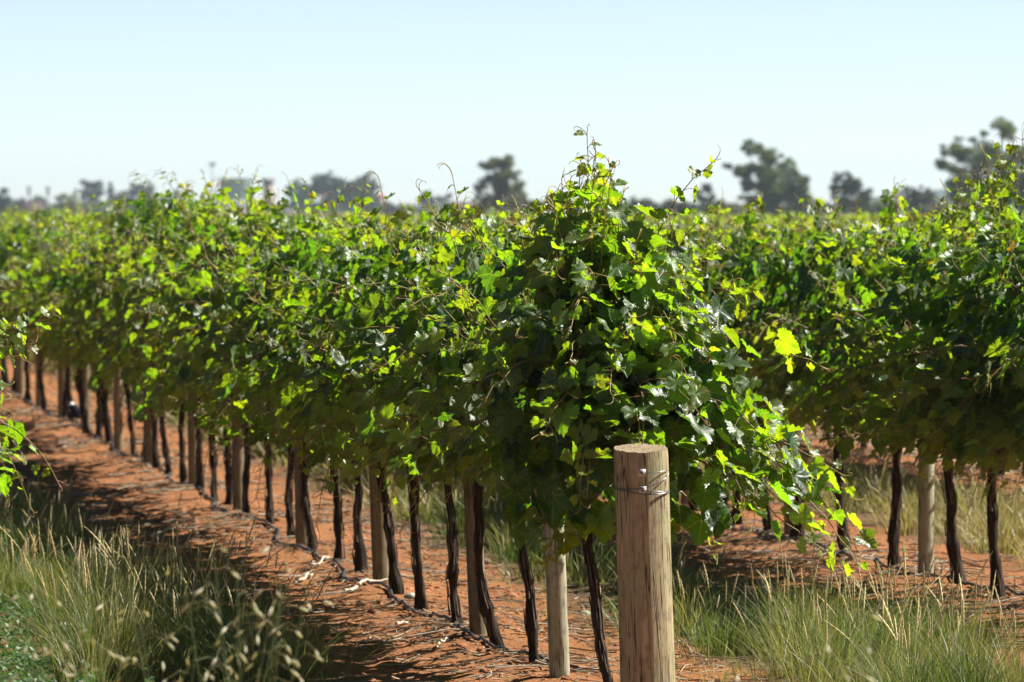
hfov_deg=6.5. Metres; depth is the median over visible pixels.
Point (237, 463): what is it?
line post
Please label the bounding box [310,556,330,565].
dry cane
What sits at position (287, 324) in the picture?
grapevine
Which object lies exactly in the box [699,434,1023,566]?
dry grass
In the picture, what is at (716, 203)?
tree
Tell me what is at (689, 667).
sparse grass
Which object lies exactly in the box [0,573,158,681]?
leafy weeds
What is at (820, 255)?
grapevine
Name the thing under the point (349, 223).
grapevine
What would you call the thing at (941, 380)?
grapevine
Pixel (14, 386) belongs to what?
grapevine
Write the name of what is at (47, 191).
light mast
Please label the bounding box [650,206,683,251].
grapevine
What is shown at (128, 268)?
grapevine
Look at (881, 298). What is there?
grapevine
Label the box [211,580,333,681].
wild oat
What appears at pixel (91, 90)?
sky
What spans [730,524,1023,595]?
drip hose
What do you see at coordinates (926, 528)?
line post
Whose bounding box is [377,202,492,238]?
grapevine
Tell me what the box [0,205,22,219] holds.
grapevine
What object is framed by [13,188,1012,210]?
hills
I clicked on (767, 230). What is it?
grapevine
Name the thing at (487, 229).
grapevine
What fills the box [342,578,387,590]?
dry cane
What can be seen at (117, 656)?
wild oat
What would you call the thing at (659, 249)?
grapevine
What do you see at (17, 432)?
grapevine
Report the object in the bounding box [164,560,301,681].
wild oat
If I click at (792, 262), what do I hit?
grapevine
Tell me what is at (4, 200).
dense tree
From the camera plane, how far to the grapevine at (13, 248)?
90.69 m
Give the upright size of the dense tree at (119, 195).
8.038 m
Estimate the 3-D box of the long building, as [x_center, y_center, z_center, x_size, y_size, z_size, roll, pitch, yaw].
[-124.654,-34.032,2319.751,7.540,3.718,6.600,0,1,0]
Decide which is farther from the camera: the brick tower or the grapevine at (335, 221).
the brick tower
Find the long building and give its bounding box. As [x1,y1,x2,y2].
[14,202,43,212]
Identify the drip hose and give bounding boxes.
[3,388,579,668]
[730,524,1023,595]
[780,442,1023,483]
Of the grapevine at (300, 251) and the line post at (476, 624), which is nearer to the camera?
the line post at (476, 624)
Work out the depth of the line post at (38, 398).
92.39 m
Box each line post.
[0,336,6,380]
[16,351,23,395]
[35,355,42,406]
[57,362,64,417]
[81,365,89,429]
[113,368,122,449]
[144,378,152,464]
[187,390,196,484]
[232,419,243,510]
[294,435,308,546]
[369,465,388,581]
[463,477,486,634]
[543,487,569,677]
[681,489,688,506]
[784,421,797,536]
[918,458,933,574]
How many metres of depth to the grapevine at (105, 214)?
139.85 m
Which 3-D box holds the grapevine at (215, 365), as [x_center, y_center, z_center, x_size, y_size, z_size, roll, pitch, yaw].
[-0.848,0.299,50.177,1.892,2.103,3.326,0,1,-5]
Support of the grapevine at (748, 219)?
on the ground at (86, 469)
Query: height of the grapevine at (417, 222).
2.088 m
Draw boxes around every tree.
[0,187,20,213]
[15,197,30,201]
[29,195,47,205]
[46,193,82,213]
[78,179,105,204]
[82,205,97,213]
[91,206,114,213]
[105,182,115,203]
[113,190,128,208]
[123,180,155,211]
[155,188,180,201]
[283,178,314,211]
[308,170,346,213]
[340,179,375,206]
[355,171,381,212]
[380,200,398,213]
[415,190,436,209]
[433,193,452,206]
[470,153,529,212]
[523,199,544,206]
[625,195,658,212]
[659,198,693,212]
[690,183,716,213]
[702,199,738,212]
[722,138,815,214]
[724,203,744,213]
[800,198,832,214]
[828,171,877,214]
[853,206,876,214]
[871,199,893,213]
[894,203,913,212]
[898,185,936,212]
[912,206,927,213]
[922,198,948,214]
[934,116,1023,211]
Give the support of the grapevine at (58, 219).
on the ground at (86, 469)
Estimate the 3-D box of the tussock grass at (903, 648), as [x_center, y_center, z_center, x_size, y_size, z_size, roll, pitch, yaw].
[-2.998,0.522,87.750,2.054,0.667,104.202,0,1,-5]
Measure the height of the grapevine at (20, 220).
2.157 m
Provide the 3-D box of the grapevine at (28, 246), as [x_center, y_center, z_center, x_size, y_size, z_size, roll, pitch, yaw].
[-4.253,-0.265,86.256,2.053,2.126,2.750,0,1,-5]
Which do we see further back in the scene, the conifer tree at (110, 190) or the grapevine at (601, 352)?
the conifer tree at (110, 190)
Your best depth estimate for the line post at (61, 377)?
87.14 m
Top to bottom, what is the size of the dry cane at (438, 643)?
0.040 m
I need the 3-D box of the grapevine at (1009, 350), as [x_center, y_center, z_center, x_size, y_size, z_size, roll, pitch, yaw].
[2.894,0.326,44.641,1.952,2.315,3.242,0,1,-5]
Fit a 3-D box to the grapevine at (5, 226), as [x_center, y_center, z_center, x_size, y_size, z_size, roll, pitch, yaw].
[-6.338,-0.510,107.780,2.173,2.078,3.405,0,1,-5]
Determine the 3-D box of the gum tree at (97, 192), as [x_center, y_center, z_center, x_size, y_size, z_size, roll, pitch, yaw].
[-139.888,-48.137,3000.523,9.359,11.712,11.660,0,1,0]
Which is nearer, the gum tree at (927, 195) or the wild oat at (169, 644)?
the wild oat at (169, 644)
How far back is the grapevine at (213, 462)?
63.43 m
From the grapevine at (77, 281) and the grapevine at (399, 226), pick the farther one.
the grapevine at (399, 226)
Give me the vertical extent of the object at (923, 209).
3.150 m
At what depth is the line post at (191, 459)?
65.81 m
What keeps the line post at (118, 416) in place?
on the ground at (86, 469)
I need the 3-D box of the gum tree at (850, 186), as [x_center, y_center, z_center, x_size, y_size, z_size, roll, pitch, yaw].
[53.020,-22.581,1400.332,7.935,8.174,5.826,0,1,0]
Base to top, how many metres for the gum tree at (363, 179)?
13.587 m
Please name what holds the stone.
on the ground at (86, 469)
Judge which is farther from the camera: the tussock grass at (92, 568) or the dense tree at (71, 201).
the dense tree at (71, 201)
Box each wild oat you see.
[0,576,75,681]
[0,593,125,681]
[66,640,136,681]
[115,593,232,681]
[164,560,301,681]
[179,529,298,681]
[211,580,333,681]
[723,610,881,681]
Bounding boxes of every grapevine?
[0,203,27,225]
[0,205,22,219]
[0,206,110,418]
[0,209,95,409]
[0,210,23,228]
[0,210,59,387]
[0,210,141,433]
[0,212,25,232]
[0,212,54,401]
[0,228,75,421]
[0,270,65,583]
[0,294,63,534]
[0,308,59,464]
[0,416,26,506]
[1,207,44,225]
[8,222,113,444]
[9,201,80,223]
[9,207,122,438]
[10,206,21,233]
[10,343,16,391]
[11,201,70,226]
[23,187,169,456]
[24,201,81,228]
[25,190,189,468]
[26,230,144,462]
[30,177,272,474]
[47,211,89,227]
[52,167,239,487]
[52,178,276,484]
[53,210,85,230]
[61,202,124,225]
[67,187,280,500]
[73,165,310,504]
[98,204,348,513]
[99,166,370,523]
[106,197,379,537]
[134,196,439,548]
[149,173,482,561]
[182,208,477,573]
[194,218,493,594]
[227,171,532,610]
[238,195,554,625]
[277,207,363,234]
[287,163,703,646]
[291,213,346,228]
[297,183,737,661]
[316,205,454,241]
[326,210,377,226]
[357,124,878,681]
[359,208,420,240]
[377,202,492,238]
[408,202,463,225]
[427,198,520,236]
[457,214,537,243]
[479,215,550,240]
[486,201,544,228]
[512,203,648,245]
[596,217,688,247]
[614,214,702,510]
[628,204,733,254]
[645,206,761,242]
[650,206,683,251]
[653,252,850,524]
[655,189,813,532]
[677,215,822,513]
[680,203,841,537]
[708,217,797,234]
[714,222,781,237]
[716,178,985,550]
[720,209,807,232]
[725,177,1017,565]
[770,195,989,585]
[805,158,1023,599]
[821,230,834,440]
[839,122,1023,493]
[848,200,898,452]
[860,430,868,448]
[879,203,974,467]
[906,188,1023,520]
[915,202,1003,475]
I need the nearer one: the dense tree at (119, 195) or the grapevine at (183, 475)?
the grapevine at (183, 475)
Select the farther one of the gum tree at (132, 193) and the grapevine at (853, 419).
the gum tree at (132, 193)
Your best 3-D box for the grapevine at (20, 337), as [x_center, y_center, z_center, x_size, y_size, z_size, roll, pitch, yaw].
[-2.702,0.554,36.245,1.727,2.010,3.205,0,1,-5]
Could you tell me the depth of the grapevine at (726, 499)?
59.18 m
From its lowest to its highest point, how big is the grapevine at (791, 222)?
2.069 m
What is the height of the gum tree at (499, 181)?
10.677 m
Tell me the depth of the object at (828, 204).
1450.08 m
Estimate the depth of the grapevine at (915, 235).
71.01 m
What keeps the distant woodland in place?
on the ground at (86, 469)
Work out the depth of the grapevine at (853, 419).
47.04 m
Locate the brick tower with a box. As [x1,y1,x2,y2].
[262,178,274,203]
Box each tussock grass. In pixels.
[0,470,444,681]
[7,340,1023,681]
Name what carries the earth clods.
on the ground at (86, 469)
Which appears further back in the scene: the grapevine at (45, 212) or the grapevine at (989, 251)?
the grapevine at (45, 212)
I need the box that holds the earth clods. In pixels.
[2,388,1021,681]
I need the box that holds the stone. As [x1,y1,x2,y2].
[404,593,414,598]
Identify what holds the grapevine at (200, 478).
on the ground at (86, 469)
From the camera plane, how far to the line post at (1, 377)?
101.94 m
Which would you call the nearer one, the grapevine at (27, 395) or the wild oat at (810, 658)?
the wild oat at (810, 658)
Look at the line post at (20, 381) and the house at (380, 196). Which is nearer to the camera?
the line post at (20, 381)
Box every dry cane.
[292,572,312,583]
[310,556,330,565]
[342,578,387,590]
[362,637,379,642]
[395,621,411,624]
[435,637,447,649]
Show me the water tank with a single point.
(237, 188)
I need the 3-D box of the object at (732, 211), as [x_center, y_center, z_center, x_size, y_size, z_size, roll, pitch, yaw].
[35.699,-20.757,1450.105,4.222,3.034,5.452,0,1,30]
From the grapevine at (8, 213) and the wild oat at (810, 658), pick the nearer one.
the wild oat at (810, 658)
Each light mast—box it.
[26,187,31,200]
[45,187,50,209]
[208,163,215,201]
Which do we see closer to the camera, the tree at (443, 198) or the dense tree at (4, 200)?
the dense tree at (4, 200)
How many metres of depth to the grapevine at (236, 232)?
57.52 m
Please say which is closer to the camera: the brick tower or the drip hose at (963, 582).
the drip hose at (963, 582)
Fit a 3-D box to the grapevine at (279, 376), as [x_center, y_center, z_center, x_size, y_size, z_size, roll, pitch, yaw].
[-0.488,0.274,46.153,1.876,2.290,2.972,0,1,-5]
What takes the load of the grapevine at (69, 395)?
on the ground at (86, 469)
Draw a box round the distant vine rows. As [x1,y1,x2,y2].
[81,211,1023,236]
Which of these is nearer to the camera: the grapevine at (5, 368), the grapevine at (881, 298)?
the grapevine at (881, 298)
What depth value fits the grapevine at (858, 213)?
74.66 m
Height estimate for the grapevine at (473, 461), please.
2.212 m
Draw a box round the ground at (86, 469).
[0,211,1023,681]
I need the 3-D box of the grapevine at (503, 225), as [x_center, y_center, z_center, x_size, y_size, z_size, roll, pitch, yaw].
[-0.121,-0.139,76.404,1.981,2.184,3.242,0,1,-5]
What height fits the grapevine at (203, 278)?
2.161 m
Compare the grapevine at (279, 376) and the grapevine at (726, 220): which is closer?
the grapevine at (279, 376)
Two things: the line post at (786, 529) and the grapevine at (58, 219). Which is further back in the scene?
the grapevine at (58, 219)
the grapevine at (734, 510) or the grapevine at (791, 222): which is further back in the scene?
the grapevine at (791, 222)
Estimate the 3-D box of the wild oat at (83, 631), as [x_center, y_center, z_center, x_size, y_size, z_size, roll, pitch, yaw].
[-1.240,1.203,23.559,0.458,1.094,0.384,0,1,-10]
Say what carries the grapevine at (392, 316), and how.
on the ground at (86, 469)
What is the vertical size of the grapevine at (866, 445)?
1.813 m
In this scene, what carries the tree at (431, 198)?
on the ground at (86, 469)
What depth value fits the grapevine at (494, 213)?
108.41 m
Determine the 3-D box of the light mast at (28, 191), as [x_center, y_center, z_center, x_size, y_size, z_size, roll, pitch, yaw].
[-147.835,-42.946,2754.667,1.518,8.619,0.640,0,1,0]
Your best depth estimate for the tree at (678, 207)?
1448.21 m
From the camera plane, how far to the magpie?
83.60 m
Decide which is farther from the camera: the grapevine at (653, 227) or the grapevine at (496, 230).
the grapevine at (496, 230)
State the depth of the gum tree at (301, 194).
2848.24 m
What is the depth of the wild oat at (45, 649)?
22.47 m
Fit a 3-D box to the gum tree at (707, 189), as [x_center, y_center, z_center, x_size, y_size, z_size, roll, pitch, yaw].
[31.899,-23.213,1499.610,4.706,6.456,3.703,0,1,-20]
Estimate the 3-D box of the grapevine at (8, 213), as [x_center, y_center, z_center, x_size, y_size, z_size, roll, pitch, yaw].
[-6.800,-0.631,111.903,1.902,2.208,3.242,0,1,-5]
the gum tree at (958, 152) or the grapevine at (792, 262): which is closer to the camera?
the grapevine at (792, 262)
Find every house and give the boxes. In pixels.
[282,209,299,213]
[374,193,385,206]
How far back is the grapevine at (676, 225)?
63.26 m
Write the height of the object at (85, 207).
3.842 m
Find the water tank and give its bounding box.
[219,178,252,207]
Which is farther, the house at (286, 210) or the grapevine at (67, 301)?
the house at (286, 210)
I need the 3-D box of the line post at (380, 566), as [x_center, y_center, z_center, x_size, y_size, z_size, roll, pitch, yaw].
[-0.727,0.743,48.726,0.144,1.340,0.102,0,1,0]
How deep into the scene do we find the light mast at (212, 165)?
3334.26 m
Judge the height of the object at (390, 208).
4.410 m
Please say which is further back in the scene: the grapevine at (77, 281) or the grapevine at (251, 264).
the grapevine at (77, 281)
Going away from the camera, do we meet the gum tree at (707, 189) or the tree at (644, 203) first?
the tree at (644, 203)
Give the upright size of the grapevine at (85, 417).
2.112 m
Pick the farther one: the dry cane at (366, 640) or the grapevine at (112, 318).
the grapevine at (112, 318)
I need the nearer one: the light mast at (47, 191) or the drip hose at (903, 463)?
the drip hose at (903, 463)
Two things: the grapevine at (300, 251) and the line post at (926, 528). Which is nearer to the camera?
the line post at (926, 528)
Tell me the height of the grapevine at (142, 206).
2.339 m
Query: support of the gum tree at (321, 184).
on the ground at (86, 469)
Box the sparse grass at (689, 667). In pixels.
[100,493,1023,681]
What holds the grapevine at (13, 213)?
on the ground at (86, 469)
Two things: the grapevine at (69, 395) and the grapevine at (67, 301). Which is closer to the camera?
the grapevine at (67, 301)
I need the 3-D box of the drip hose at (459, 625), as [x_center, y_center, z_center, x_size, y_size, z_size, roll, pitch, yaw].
[-2.984,0.967,71.863,0.262,0.098,65.156,0,1,-6]
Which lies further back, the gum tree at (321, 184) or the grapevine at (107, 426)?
the gum tree at (321, 184)
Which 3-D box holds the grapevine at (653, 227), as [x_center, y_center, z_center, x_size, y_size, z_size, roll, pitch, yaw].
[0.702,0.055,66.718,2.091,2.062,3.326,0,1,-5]
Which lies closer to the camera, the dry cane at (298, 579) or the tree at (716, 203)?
the dry cane at (298, 579)
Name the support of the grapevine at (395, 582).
on the ground at (86, 469)
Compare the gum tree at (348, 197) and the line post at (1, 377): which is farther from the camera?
the gum tree at (348, 197)
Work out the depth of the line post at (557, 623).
39.07 m
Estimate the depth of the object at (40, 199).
2623.38 m
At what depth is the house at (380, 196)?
3041.97 m
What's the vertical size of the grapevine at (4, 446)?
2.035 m
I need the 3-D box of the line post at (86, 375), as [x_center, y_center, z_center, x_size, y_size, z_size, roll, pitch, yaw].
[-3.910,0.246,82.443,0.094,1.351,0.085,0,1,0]
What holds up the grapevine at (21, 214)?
on the ground at (86, 469)
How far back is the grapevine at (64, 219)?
149.24 m
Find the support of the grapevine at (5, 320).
on the ground at (86, 469)
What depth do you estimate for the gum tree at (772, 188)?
1349.10 m
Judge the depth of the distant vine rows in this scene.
192.74 m
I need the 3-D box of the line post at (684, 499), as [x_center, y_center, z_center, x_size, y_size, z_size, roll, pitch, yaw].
[1.196,0.555,61.601,0.083,1.347,0.086,0,1,25]
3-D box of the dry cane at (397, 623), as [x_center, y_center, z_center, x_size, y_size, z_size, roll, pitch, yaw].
[-0.538,1.387,44.324,0.023,0.032,0.470,0,1,8]
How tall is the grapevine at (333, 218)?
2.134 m
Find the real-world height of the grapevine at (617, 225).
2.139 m
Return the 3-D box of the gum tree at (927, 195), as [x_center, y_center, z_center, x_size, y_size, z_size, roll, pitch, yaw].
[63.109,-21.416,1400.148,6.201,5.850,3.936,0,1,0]
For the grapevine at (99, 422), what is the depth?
79.96 m
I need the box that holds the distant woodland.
[12,200,1022,214]
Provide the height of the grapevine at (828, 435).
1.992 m
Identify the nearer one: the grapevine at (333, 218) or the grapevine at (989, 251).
the grapevine at (989, 251)
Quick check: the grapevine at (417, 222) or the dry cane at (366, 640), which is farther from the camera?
the grapevine at (417, 222)
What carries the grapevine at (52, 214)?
on the ground at (86, 469)
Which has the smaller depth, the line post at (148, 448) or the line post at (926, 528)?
the line post at (926, 528)
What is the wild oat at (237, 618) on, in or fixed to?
on the ground at (86, 469)
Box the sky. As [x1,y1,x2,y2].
[0,0,1023,205]
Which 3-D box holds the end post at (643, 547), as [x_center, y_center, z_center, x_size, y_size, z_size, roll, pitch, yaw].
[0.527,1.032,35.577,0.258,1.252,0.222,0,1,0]
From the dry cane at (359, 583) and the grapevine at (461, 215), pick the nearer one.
the dry cane at (359, 583)
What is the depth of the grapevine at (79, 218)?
146.85 m
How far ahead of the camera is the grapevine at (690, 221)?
87.49 m
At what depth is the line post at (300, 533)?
54.65 m
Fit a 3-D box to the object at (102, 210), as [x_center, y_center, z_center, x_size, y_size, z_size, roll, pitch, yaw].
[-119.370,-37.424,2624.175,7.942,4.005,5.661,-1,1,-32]
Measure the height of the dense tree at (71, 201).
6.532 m
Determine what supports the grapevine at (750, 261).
on the ground at (86, 469)
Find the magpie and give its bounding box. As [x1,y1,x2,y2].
[68,400,80,422]
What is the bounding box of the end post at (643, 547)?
[613,443,674,681]
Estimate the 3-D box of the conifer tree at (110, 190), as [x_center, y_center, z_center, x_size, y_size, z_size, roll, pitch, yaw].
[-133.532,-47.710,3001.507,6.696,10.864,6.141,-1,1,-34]

